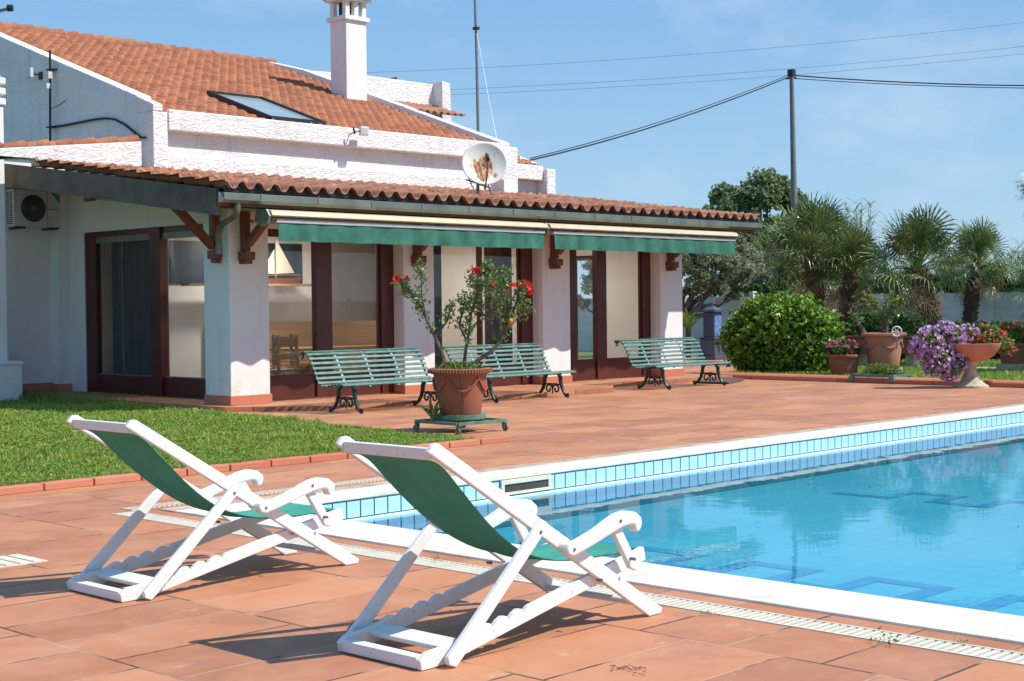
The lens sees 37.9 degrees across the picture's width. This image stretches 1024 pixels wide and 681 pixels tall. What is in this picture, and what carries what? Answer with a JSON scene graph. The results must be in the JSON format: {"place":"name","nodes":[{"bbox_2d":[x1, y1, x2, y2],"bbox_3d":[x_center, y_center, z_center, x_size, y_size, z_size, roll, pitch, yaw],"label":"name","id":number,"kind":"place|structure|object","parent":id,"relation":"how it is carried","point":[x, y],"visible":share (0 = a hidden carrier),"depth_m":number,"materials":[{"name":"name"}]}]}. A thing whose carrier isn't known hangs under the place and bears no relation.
{"place":"outdoors","nodes":[
{"label":"outdoors","id":0,"kind":"place"},
{"bbox_2d":[0,395,479,485],"bbox_3d":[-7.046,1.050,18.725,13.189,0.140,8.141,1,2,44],"label":"lawn grass","id":1,"kind":"structure","parent":0,"point":[9,407],"depth_m":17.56,"materials":[{"name":"green plant"}]},
{"bbox_2d":[0,77,23,400],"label":"oven chimney","id":2,"kind":"object","parent":1,"relation":"on","point":[10,379],"visible":0.9,"depth_m":24.46,"materials":[{"name":"paint"}]},
{"bbox_2d":[0,4,13,11],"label":"boom antenna","id":3,"kind":"object","parent":2,"relation":"on","point":[9,8],"visible":1,"depth_m":23.49,"materials":[{"name":"metal"}]},
{"bbox_2d":[18,387,151,404],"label":"wild weeds","id":4,"kind":"object","parent":1,"relation":"on","point":[62,396],"visible":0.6,"depth_m":23.81,"materials":[{"name":"green plant"}]},
{"bbox_2d":[0,435,467,485],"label":"edge grass","id":5,"kind":"structure","parent":1,"relation":"on","point":[238,460],"depth_m":14.01,"materials":[{"name":"green plant"}]},
{"bbox_2d":[23,373,732,411],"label":"porch floor","id":6,"kind":"structure","parent":0,"point":[499,392],"depth_m":23.98,"materials":[{"name":"tile"}]},
{"bbox_2d":[0,0,762,405],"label":"villa","id":7,"kind":"object","parent":6,"relation":"on","point":[232,132],"visible":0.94,"depth_m":26.68,"materials":[{"name":"paint"}]},
{"bbox_2d":[5,189,59,230],"bbox_3d":[-8.394,-2.280,26.086,0.370,0.680,0.888,1,2,44],"label":"air conditioner","id":8,"kind":"object","parent":7,"relation":"attached to","point":[25,209],"visible":0.98,"depth_m":25.91,"materials":[{"name":"grey metal"}]},
{"bbox_2d":[25,68,42,79],"bbox_3d":[-9.085,-5.062,28.294,0.356,0.210,0.162,0,1,10],"label":"gable floodlight","id":9,"kind":"object","parent":7,"relation":"attached to","point":[29,73],"visible":1,"depth_m":28.28,"materials":[{"name":"white plastic"}]},
{"bbox_2d":[45,50,66,140],"bbox_3d":[-8.336,-4.425,27.499,0.227,1.975,1.336,-2,2,-36],"label":"roof antenna","id":10,"kind":"object","parent":7,"relation":"attached to","point":[48,76],"visible":0.92,"depth_m":27.85,"materials":[{"name":"black metal"}]},
{"bbox_2d":[55,117,145,138],"bbox_3d":[-7.490,-3.768,26.936,3.129,0.507,0.044,1,2,44],"label":"wall cable","id":11,"kind":"object","parent":7,"relation":"attached to","point":[108,118],"depth_m":26.76,"materials":[{"name":"black rubber"}]},
{"bbox_2d":[111,240,150,374],"bbox_3d":[-6.391,-0.479,25.620,1.663,2.700,0.070,1,2,44],"label":"window drape","id":12,"kind":"object","parent":7,"relation":"hanging from","point":[137,310],"depth_m":25.79,"materials":[{"name":"grey fabric"}]},
{"bbox_2d":[85,224,205,398],"bbox_3d":[-5.780,-0.467,24.620,4.670,2.809,0.140,1,2,44],"label":"window frame","id":13,"kind":"structure","parent":7,"relation":"in","point":[159,383],"depth_m":24.92,"materials":[{"name":"brown wood"}]},
{"bbox_2d":[169,240,301,283],"bbox_3d":[-4.740,-1.336,25.820,0.025,0.730,2.774,1,2,44],"label":"dark picture","id":14,"kind":"object","parent":7,"relation":"attached to","point":[186,261],"visible":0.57,"depth_m":25.16},
{"bbox_2d":[181,283,310,285],"bbox_3d":[-4.440,-0.954,25.584,0.240,0.040,2.768,1,2,44],"label":"wall shelf","id":15,"kind":"object","parent":7,"relation":"attached to","point":[192,284],"depth_m":25.74,"materials":[{"name":"brown wood"}]},
{"bbox_2d":[268,238,302,283],"bbox_3d":[-4.060,-1.389,25.976,0.100,0.800,0.978,1,2,44],"label":"model boat","id":16,"kind":"object","parent":15,"relation":"on","point":[281,265],"visible":0.77,"depth_m":25.97,"materials":[{"name":"white fabric"}]},
{"bbox_2d":[270,334,292,374],"bbox_3d":[-3.882,0.394,24.521,0.400,0.987,0.400,1,2,44],"label":"wooden chair","id":17,"kind":"object","parent":7,"relation":"on","point":[274,355],"visible":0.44,"depth_m":24.28,"materials":[{"name":"brown wood"}]},
{"bbox_2d":[270,335,298,374],"bbox_3d":[-3.688,0.409,23.783,0.400,0.987,0.400,1,2,44],"label":"wooden chair","id":18,"kind":"object","parent":7,"relation":"on","point":[285,342],"visible":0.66,"depth_m":23.64,"materials":[{"name":"brown wood"}]},
{"bbox_2d":[269,345,375,373],"bbox_3d":[-3.055,0.478,25.712,0.750,0.747,2.300,1,2,44],"label":"dining table","id":19,"kind":"object","parent":7,"relation":"on","point":[336,348],"visible":0.28,"depth_m":25.31,"materials":[{"name":"brown wood"}]},
{"bbox_2d":[269,321,376,372],"bbox_3d":[-3.659,0.254,26.561,0.500,1.167,3.900,1,2,44],"label":"dining bench","id":20,"kind":"object","parent":7,"relation":"on","point":[354,333],"visible":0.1,"depth_m":27.26,"materials":[{"name":"brown wood"}]},
{"bbox_2d":[268,229,394,399],"bbox_3d":[-2.932,-0.423,23.696,0.120,2.635,2.736,1,2,44],"label":"window frame","id":21,"kind":"structure","parent":7,"relation":"in","point":[301,385],"depth_m":23.62,"materials":[{"name":"brown wood"}]},
{"bbox_2d":[349,126,368,135],"bbox_3d":[-2.955,-4.054,28.872,0.366,0.170,0.198,-1,2,-28],"label":"eaves floodlight","id":22,"kind":"object","parent":7,"relation":"attached to","point":[363,131],"visible":1,"depth_m":28.82,"materials":[{"name":"white paint"}]},
{"bbox_2d":[221,208,547,248],"bbox_3d":[-1.841,-1.751,23.442,1.233,0.549,5.795,1,2,44],"label":"awning","id":23,"kind":"object","parent":7,"relation":"attached to","point":[312,228],"visible":0.99,"depth_m":22.74,"materials":[{"name":"green fabric"}]},
{"bbox_2d":[433,246,441,365],"bbox_3d":[-1.308,-0.544,26.126,0.157,2.700,0.034,-1,2,-29],"label":"window drape","id":24,"kind":"object","parent":7,"relation":"hanging from","point":[437,286],"depth_m":26.13,"materials":[{"name":"beige fabric"}]},
{"bbox_2d":[472,0,496,137],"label":"roof mast","id":25,"kind":"object","parent":7,"relation":"attached to","point":[475,28],"visible":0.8,"depth_m":33.62,"materials":[{"name":"metal"}]},
{"bbox_2d":[462,142,507,194],"bbox_3d":[-0.446,-3.034,26.563,0.641,1.040,0.666,1,2,44],"label":"satellite dish","id":26,"kind":"object","parent":7,"relation":"on","point":[484,164],"visible":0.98,"depth_m":26.65,"materials":[{"name":"metal"}]},
{"bbox_2d":[438,247,532,385],"bbox_3d":[-0.585,-0.504,26.148,0.120,2.635,2.686,1,2,44],"label":"window frame","id":27,"kind":"structure","parent":7,"relation":"in","point":[523,255],"depth_m":26.90,"materials":[{"name":"brown wood"}]},
{"bbox_2d":[484,247,512,363],"bbox_3d":[-0.238,-0.579,27.161,0.070,2.700,0.692,1,2,44],"label":"window pane","id":28,"kind":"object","parent":7,"relation":"hanging from","point":[499,256],"depth_m":27.14,"materials":[{"name":"clear glass"}]},
{"bbox_2d":[490,180,516,192],"bbox_3d":[-0.176,-3.058,31.174,0.400,0.570,0.380,1,2,44],"label":"vent box","id":29,"kind":"object","parent":7,"relation":"on","point":[508,186],"visible":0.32,"depth_m":31.01,"materials":[{"name":"paint"}]},
{"bbox_2d":[576,256,606,359],"bbox_3d":[1.690,-0.564,31.708,1.027,2.480,0.070,1,2,44],"label":"window frame","id":30,"kind":"structure","parent":7,"relation":"in","point":[578,258],"depth_m":31.90,"materials":[{"name":"brown wood"}]},
{"bbox_2d":[569,250,650,379],"bbox_3d":[1.785,-0.586,28.626,0.120,2.635,2.686,1,2,44],"label":"window frame","id":31,"kind":"structure","parent":7,"relation":"in","point":[601,366],"depth_m":28.47,"materials":[{"name":"brown wood"}]},
{"bbox_2d":[522,221,737,254],"bbox_3d":[2.081,-1.887,27.542,1.233,0.549,5.485,1,2,44],"label":"awning","id":32,"kind":"object","parent":7,"relation":"attached to","point":[631,240],"visible":0.94,"depth_m":26.96,"materials":[{"name":"green fabric"}]},
{"bbox_2d":[120,351,729,512],"bbox_3d":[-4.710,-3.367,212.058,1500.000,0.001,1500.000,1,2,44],"label":"ground","id":33,"kind":"structure","parent":0,"point":[585,354],"depth_m":44.73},
{"bbox_2d":[578,232,761,321],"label":"olive tree","id":34,"kind":"object","parent":33,"relation":"on","point":[704,278],"visible":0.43,"depth_m":42.88,"materials":[{"name":"green plant"}]},
{"bbox_2d":[709,276,773,296],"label":"ivy hedge","id":35,"kind":"object","parent":33,"relation":"on","point":[762,290],"visible":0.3,"depth_m":49.57,"materials":[{"name":"green plant"}]},
{"bbox_2d":[715,231,773,291],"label":"olive tree","id":36,"kind":"object","parent":33,"relation":"on","point":[757,259],"visible":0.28,"depth_m":49.69,"materials":[{"name":"green plant"}]},
{"bbox_2d":[702,166,814,293],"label":"broadleaf tree","id":37,"kind":"object","parent":33,"relation":"on","point":[766,190],"visible":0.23,"depth_m":61.67,"materials":[{"name":"green plant"}]},
{"bbox_2d":[746,218,807,295],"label":"reed clump","id":38,"kind":"object","parent":33,"relation":"on","point":[759,240],"visible":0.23,"depth_m":55.66,"materials":[{"name":"green plant"}]},
{"bbox_2d":[785,69,799,293],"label":"utility pole","id":39,"kind":"object","parent":33,"relation":"on","point":[791,73],"visible":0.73,"depth_m":59.92,"materials":[{"name":"concrete"}]},
{"bbox_2d":[530,75,788,158],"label":"overhead wire","id":40,"kind":"object","parent":39,"relation":"attached to","point":[654,123],"visible":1,"depth_m":51.36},
{"bbox_2d":[530,76,789,160],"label":"overhead wire","id":41,"kind":"object","parent":39,"relation":"attached to","point":[654,125],"visible":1,"depth_m":51.32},
{"bbox_2d":[794,78,1014,87],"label":"overhead wire","id":42,"kind":"object","parent":39,"relation":"attached to","point":[905,84],"visible":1,"depth_m":59.33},
{"bbox_2d":[795,75,1023,85],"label":"overhead wire","id":43,"kind":"object","parent":39,"relation":"attached to","point":[909,82],"visible":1,"depth_m":59.30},
{"bbox_2d":[578,287,1023,352],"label":"concrete wall","id":44,"kind":"structure","parent":33,"relation":"on","point":[999,309],"depth_m":40.11,"materials":[{"name":"white concrete"}]},
{"bbox_2d":[748,213,874,295],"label":"tree","id":45,"kind":"object","parent":33,"relation":"on","point":[781,276],"visible":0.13,"depth_m":56.64,"materials":[{"name":"green plant"}]},
{"bbox_2d":[799,197,883,293],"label":"reed clump","id":46,"kind":"object","parent":33,"relation":"on","point":[861,216],"visible":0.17,"depth_m":51.25,"materials":[{"name":"green plant"}]},
{"bbox_2d":[856,265,908,293],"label":"ivy hedge","id":47,"kind":"object","parent":33,"relation":"on","point":[880,290],"visible":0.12,"depth_m":44.06,"materials":[{"name":"green plant"}]},
{"bbox_2d":[879,251,955,293],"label":"reed clump","id":48,"kind":"object","parent":33,"relation":"on","point":[896,264],"visible":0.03,"depth_m":53.94,"materials":[{"name":"green plant"}]},
{"bbox_2d":[931,268,984,292],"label":"ivy hedge","id":49,"kind":"object","parent":33,"relation":"on","point":[948,290],"visible":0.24,"depth_m":43.03,"materials":[{"name":"green plant"}]},
{"bbox_2d":[933,239,1023,292],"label":"reed clump","id":50,"kind":"object","parent":33,"relation":"on","point":[1012,257],"visible":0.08,"depth_m":51.58,"materials":[{"name":"green plant"}]},
{"bbox_2d":[983,266,1023,291],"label":"ivy hedge","id":51,"kind":"object","parent":33,"relation":"on","point":[1010,286],"visible":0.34,"depth_m":41.55,"materials":[{"name":"green plant"}]},
{"bbox_2d":[1008,239,1023,274],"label":"reed clump","id":52,"kind":"object","parent":33,"relation":"on","point":[1019,256],"visible":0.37,"depth_m":50.15,"materials":[{"name":"green plant"}]},
{"bbox_2d":[0,379,1023,680],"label":"terrace paving","id":53,"kind":"structure","parent":0,"point":[270,615],"depth_m":7.57,"materials":[{"name":"tile"}]},
{"bbox_2d":[0,554,47,567],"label":"floor grate","id":54,"kind":"object","parent":53,"relation":"on","point":[12,560],"visible":1,"depth_m":8.91,"materials":[{"name":"beige plastic"}]},
{"bbox_2d":[66,415,358,601],"bbox_3d":[-1.659,0.854,8.364,0.737,0.934,1.567,1,2,44],"label":"deckchair","id":55,"kind":"object","parent":53,"relation":"on","point":[136,452],"visible":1,"depth_m":8.15,"materials":[{"name":"white paint"}]},
{"bbox_2d":[0,436,509,495],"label":"lawn kerb","id":56,"kind":"structure","parent":53,"relation":"on","point":[84,482],"depth_m":13.76,"materials":[{"name":"ceramic"}]},
{"bbox_2d":[121,470,449,510],"bbox_3d":[-1.742,1.227,12.401,0.160,0.006,3.328,1,2,44],"label":"side drain grating","id":57,"kind":"object","parent":53,"relation":"on","point":[265,492],"visible":0.38,"depth_m":12.17,"materials":[{"name":"beige plastic"}]},
{"bbox_2d":[300,347,437,413],"bbox_3d":[-1.914,0.574,21.925,1.047,0.882,2.224,1,2,44],"label":"park bench","id":58,"kind":"object","parent":53,"relation":"on","point":[353,384],"visible":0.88,"depth_m":21.89,"materials":[{"name":"green metal"}]},
{"bbox_2d":[413,417,508,434],"bbox_3d":[-0.618,1.019,17.930,0.806,0.142,0.846,-2,2,-43],"label":"plant dolly","id":59,"kind":"object","parent":53,"relation":"on","point":[458,425],"visible":0.81,"depth_m":17.75,"materials":[{"name":"metal"}]},
{"bbox_2d":[390,258,536,420],"bbox_3d":[-0.549,-0.030,17.936,1.680,1.945,0.790,-1,1,-21],"label":"hibiscus pot","id":60,"kind":"object","parent":59,"relation":"on","point":[460,389],"visible":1,"depth_m":17.84,"materials":[{"name":"ceramic"}]},
{"bbox_2d":[335,436,661,670],"bbox_3d":[-0.034,0.872,6.865,0.737,0.934,1.567,1,2,44],"label":"deckchair","id":61,"kind":"object","parent":53,"relation":"on","point":[419,480],"visible":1,"depth_m":6.61,"materials":[{"name":"white paint"}]},
{"bbox_2d":[437,343,575,402],"bbox_3d":[-0.027,0.509,23.896,1.047,0.882,2.224,1,2,44],"label":"park bench","id":62,"kind":"object","parent":53,"relation":"on","point":[524,372],"visible":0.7,"depth_m":24.15,"materials":[{"name":"green metal"}]},
{"bbox_2d":[159,403,1023,512],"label":"coping mortar strip","id":63,"kind":"object","parent":53,"relation":"on","point":[173,509],"visible":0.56,"depth_m":15.14,"materials":[{"name":"grey concrete"}]},
{"bbox_2d":[175,405,1023,644],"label":"pool coping","id":64,"kind":"object","parent":53,"relation":"on","point":[996,626],"visible":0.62,"depth_m":8.29,"materials":[{"name":"white stone"}]},
{"bbox_2d":[610,665,645,675],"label":"paving weed","id":65,"kind":"object","parent":53,"relation":"on","point":[623,667],"visible":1,"depth_m":6.13,"materials":[{"name":"brown plant"}]},
{"bbox_2d":[614,337,730,389],"bbox_3d":[2.965,0.405,27.024,1.047,0.882,2.224,1,2,44],"label":"park bench","id":66,"kind":"object","parent":53,"relation":"on","point":[647,366],"visible":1,"depth_m":27.04,"materials":[{"name":"green metal"}]},
{"bbox_2d":[698,377,743,383],"bbox_3d":[4.128,0.760,28.970,0.715,0.042,2.529,0,1,16],"label":"floor mat","id":67,"kind":"object","parent":53,"relation":"on","point":[729,380],"visible":0.58,"depth_m":28.24,"materials":[{"name":"rubber"}]},
{"bbox_2d":[713,372,1023,387],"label":"garden kerb","id":68,"kind":"structure","parent":53,"relation":"on","point":[898,380],"depth_m":27.71,"materials":[{"name":"brick"}]},
{"bbox_2d":[848,373,913,383],"bbox_3d":[6.884,0.700,27.814,0.940,0.165,0.740,1,2,44],"label":"plant dolly","id":69,"kind":"object","parent":53,"relation":"on","point":[891,377],"visible":0.62,"depth_m":27.61,"materials":[{"name":"metal"}]},
{"bbox_2d":[861,363,903,374],"bbox_3d":[6.914,0.523,27.825,0.839,0.226,0.623,1,2,44],"label":"creeping plant","id":70,"kind":"object","parent":69,"relation":"on","point":[876,368],"visible":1,"depth_m":27.70,"materials":[{"name":"green plant"}]},
{"bbox_2d":[869,626,898,645],"bbox_3d":[1.633,1.296,6.536,0.129,0.080,0.146,0,1,10],"label":"paving weed","id":71,"kind":"object","parent":53,"relation":"on","point":[894,640],"visible":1,"depth_m":6.55,"materials":[{"name":"green plant"}]},
{"bbox_2d":[907,319,1017,387],"bbox_3d":[7.816,0.225,25.813,1.889,1.190,0.919,-1,1,-17],"label":"flower urn","id":72,"kind":"object","parent":53,"relation":"on","point":[968,350],"visible":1,"depth_m":25.68,"materials":[{"name":"stone"}]},
{"bbox_2d":[0,0,1023,297],"label":"sky","id":73,"kind":"structure","parent":0,"point":[961,149],"materials":[{"name":"blue"}]},
{"bbox_2d":[344,422,1021,533],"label":"pool side","id":74,"kind":"structure","parent":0,"point":[563,505],"depth_m":14.43,"materials":[{"name":"tile"}]},
{"bbox_2d":[309,412,1023,518],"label":"waterline tiles","id":75,"kind":"object","parent":74,"relation":"attached to","point":[592,476],"visible":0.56,"depth_m":15.31,"materials":[{"name":"blue tile"}]},
{"bbox_2d":[500,474,551,494],"bbox_3d":[0.128,1.288,13.287,0.019,0.135,0.650,1,2,44],"label":"pool skimmer","id":76,"kind":"object","parent":75,"relation":"attached to","point":[525,485],"visible":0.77,"depth_m":13.28,"materials":[{"name":"beige plastic"}]},
{"bbox_2d":[310,412,1022,519],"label":"pool grout","id":77,"kind":"object","parent":74,"relation":"attached to","point":[463,486],"visible":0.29,"depth_m":14.93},
{"bbox_2d":[346,422,1023,522],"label":"pool ledge","id":78,"kind":"object","parent":74,"relation":"attached to","point":[520,496],"visible":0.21,"depth_m":14.19,"materials":[{"name":"white stone"}]},
{"bbox_2d":[367,22,1023,72],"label":"overhead wire","id":79,"kind":"object","parent":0,"point":[690,54],"visible":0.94,"depth_m":94.99,"materials":[{"name":"black metal"}]},
{"bbox_2d":[683,357,736,373],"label":"paving","id":80,"kind":"structure","parent":0,"point":[697,369],"depth_m":34.57,"materials":[{"name":"tile"}]},
{"bbox_2d":[682,308,704,357],"bbox_3d":[4.774,-0.188,39.965,1.270,1.420,1.225,-1,1,-25],"label":"yucca plant","id":81,"kind":"object","parent":80,"relation":"on","point":[688,324],"visible":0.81,"depth_m":39.92,"materials":[{"name":"green plant"}]},
{"bbox_2d":[698,304,726,359],"bbox_3d":[5.376,-0.234,39.981,0.560,1.500,0.560,1,2,44],"label":"drinking fountain","id":82,"kind":"object","parent":80,"relation":"on","point":[712,318],"visible":0.81,"depth_m":39.83,"materials":[{"name":"blue metal"}]},
{"bbox_2d":[450,54,1017,94],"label":"overhead wire","id":83,"kind":"object","parent":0,"point":[745,78],"visible":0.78,"depth_m":94.99,"materials":[{"name":"black metal"}]},
{"bbox_2d":[450,46,1023,89],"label":"overhead wire","id":84,"kind":"object","parent":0,"point":[744,72],"visible":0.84,"depth_m":94.99,"materials":[{"name":"black metal"}]},
{"bbox_2d":[495,472,1023,615],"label":"pool floor","id":85,"kind":"structure","parent":0,"point":[973,555],"depth_m":12.71,"materials":[{"name":"blue tile"}]},
{"bbox_2d":[603,491,1023,610],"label":"pool mosaic","id":86,"kind":"object","parent":85,"relation":"on","point":[932,589],"visible":0.85,"depth_m":10.69},
{"bbox_2d":[702,424,1023,475],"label":"pool water","id":87,"kind":"structure","parent":0,"point":[997,451],"depth_m":16.08,"materials":[{"name":"blue liquid"}]},
{"bbox_2d":[891,326,901,348],"bbox_3d":[7.020,-0.056,27.202,0.203,0.421,0.027,-1,1,0],"label":"garden fan light","id":88,"kind":"object","parent":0,"point":[896,331],"visible":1,"depth_m":27.19,"materials":[{"name":"metal"}]},
{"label":"drain channel","id":89,"kind":"structure","parent":0,"visible":0},
{"bbox_2d":[110,511,1023,665],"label":"drain grating","id":90,"kind":"object","parent":89,"relation":"on","point":[971,650],"visible":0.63,"depth_m":7.20,"materials":[{"name":"beige plastic"}]},
{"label":"garden soil","id":91,"kind":"structure","parent":0,"visible":0},
{"bbox_2d":[709,288,850,372],"bbox_3d":[5.708,-0.181,31.346,3.173,1.825,2.124,1,2,44],"label":"leafy bush","id":92,"kind":"object","parent":91,"relation":"on","point":[775,331],"visible":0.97,"depth_m":30.67,"materials":[{"name":"green plant"}]},
{"bbox_2d":[754,191,873,315],"bbox_3d":[7.469,-1.601,36.850,3.082,4.305,3.367,0,1,9],"label":"fan palm","id":93,"kind":"object","parent":91,"relation":"on","point":[816,222],"visible":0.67,"depth_m":36.76,"materials":[{"name":"green plant"}]},
{"bbox_2d":[824,338,861,375],"bbox_3d":[6.491,0.334,29.207,0.745,0.781,0.757,1,2,44],"label":"flower pot","id":94,"kind":"object","parent":91,"relation":"on","point":[843,356],"visible":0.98,"depth_m":28.98,"materials":[{"name":"ceramic"}]},
{"bbox_2d":[802,222,889,335],"bbox_3d":[8.162,-1.139,36.021,2.238,3.439,2.503,1,2,44],"label":"fan palm","id":95,"kind":"object","parent":91,"relation":"on","point":[852,249],"visible":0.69,"depth_m":35.82,"materials":[{"name":"green plant"}]},
{"bbox_2d":[711,358,1023,380],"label":"garden grass","id":96,"kind":"structure","parent":91,"relation":"on","point":[988,373],"depth_m":29.84,"materials":[{"name":"green plant"}]},
{"bbox_2d":[847,290,908,372],"bbox_3d":[7.195,-0.132,29.180,0.994,1.700,0.994,1,2,44],"label":"flower pot","id":97,"kind":"object","parent":91,"relation":"on","point":[880,347],"visible":0.91,"depth_m":29.04,"materials":[{"name":"orange ceramic"}]},
{"bbox_2d":[844,309,930,366],"bbox_3d":[8.314,-0.049,32.995,2.080,1.332,0.664,1,2,44],"label":"shrub","id":98,"kind":"object","parent":91,"relation":"on","point":[904,323],"visible":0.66,"depth_m":32.70,"materials":[{"name":"plant"}]},
{"bbox_2d":[900,325,917,360],"bbox_3d":[9.866,0.015,37.002,1.520,1.076,1.092,1,2,44],"label":"garden shrub","id":99,"kind":"object","parent":91,"relation":"on","point":[902,356],"visible":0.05,"depth_m":36.81,"materials":[{"name":"green plant"}]},
{"bbox_2d":[852,202,979,348],"bbox_3d":[9.291,-1.295,34.327,3.148,3.820,3.069,1,2,44],"label":"fan palm","id":100,"kind":"object","parent":91,"relation":"on","point":[916,233],"visible":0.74,"depth_m":34.27,"materials":[{"name":"green plant"}]},
{"bbox_2d":[943,320,967,339],"bbox_3d":[11.010,0.019,37.016,1.312,1.044,0.931,1,2,44],"label":"garden shrub","id":101,"kind":"object","parent":91,"relation":"on","point":[961,323],"visible":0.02,"depth_m":36.88,"materials":[{"name":"green plant"}]},
{"bbox_2d":[932,214,1021,324],"bbox_3d":[11.947,-1.355,38.007,2.302,3.675,2.444,1,2,44],"label":"fan palm","id":102,"kind":"object","parent":91,"relation":"on","point":[982,237],"visible":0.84,"depth_m":37.85,"materials":[{"name":"green plant"}]},
{"bbox_2d":[968,320,999,359],"bbox_3d":[11.401,0.025,36.011,1.192,1.074,0.810,1,2,44],"label":"garden shrub","id":103,"kind":"object","parent":91,"relation":"on","point":[988,322],"visible":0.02,"depth_m":35.90,"materials":[{"name":"green plant"}]},
{"bbox_2d":[989,318,1023,359],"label":"garden shrub","id":104,"kind":"object","parent":91,"relation":"on","point":[998,323],"visible":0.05,"depth_m":35.90,"materials":[{"name":"green plant"}]},
{"bbox_2d":[996,320,1023,370],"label":"flower pot","id":105,"kind":"object","parent":91,"relation":"on","point":[1015,360],"visible":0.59,"depth_m":30.27,"materials":[{"name":"ceramic"}]},
{"bbox_2d":[1001,251,1023,332],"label":"fan palm","id":106,"kind":"object","parent":91,"relation":"on","point":[1021,280],"visible":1,"depth_m":29.99,"materials":[{"name":"green plant"}]},
{"bbox_2d":[1015,172,1023,215],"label":"fan palm","id":107,"kind":"object","parent":91,"relation":"on","point":[1022,185],"visible":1,"depth_m":33.15,"materials":[{"name":"green plant"}]}
]}

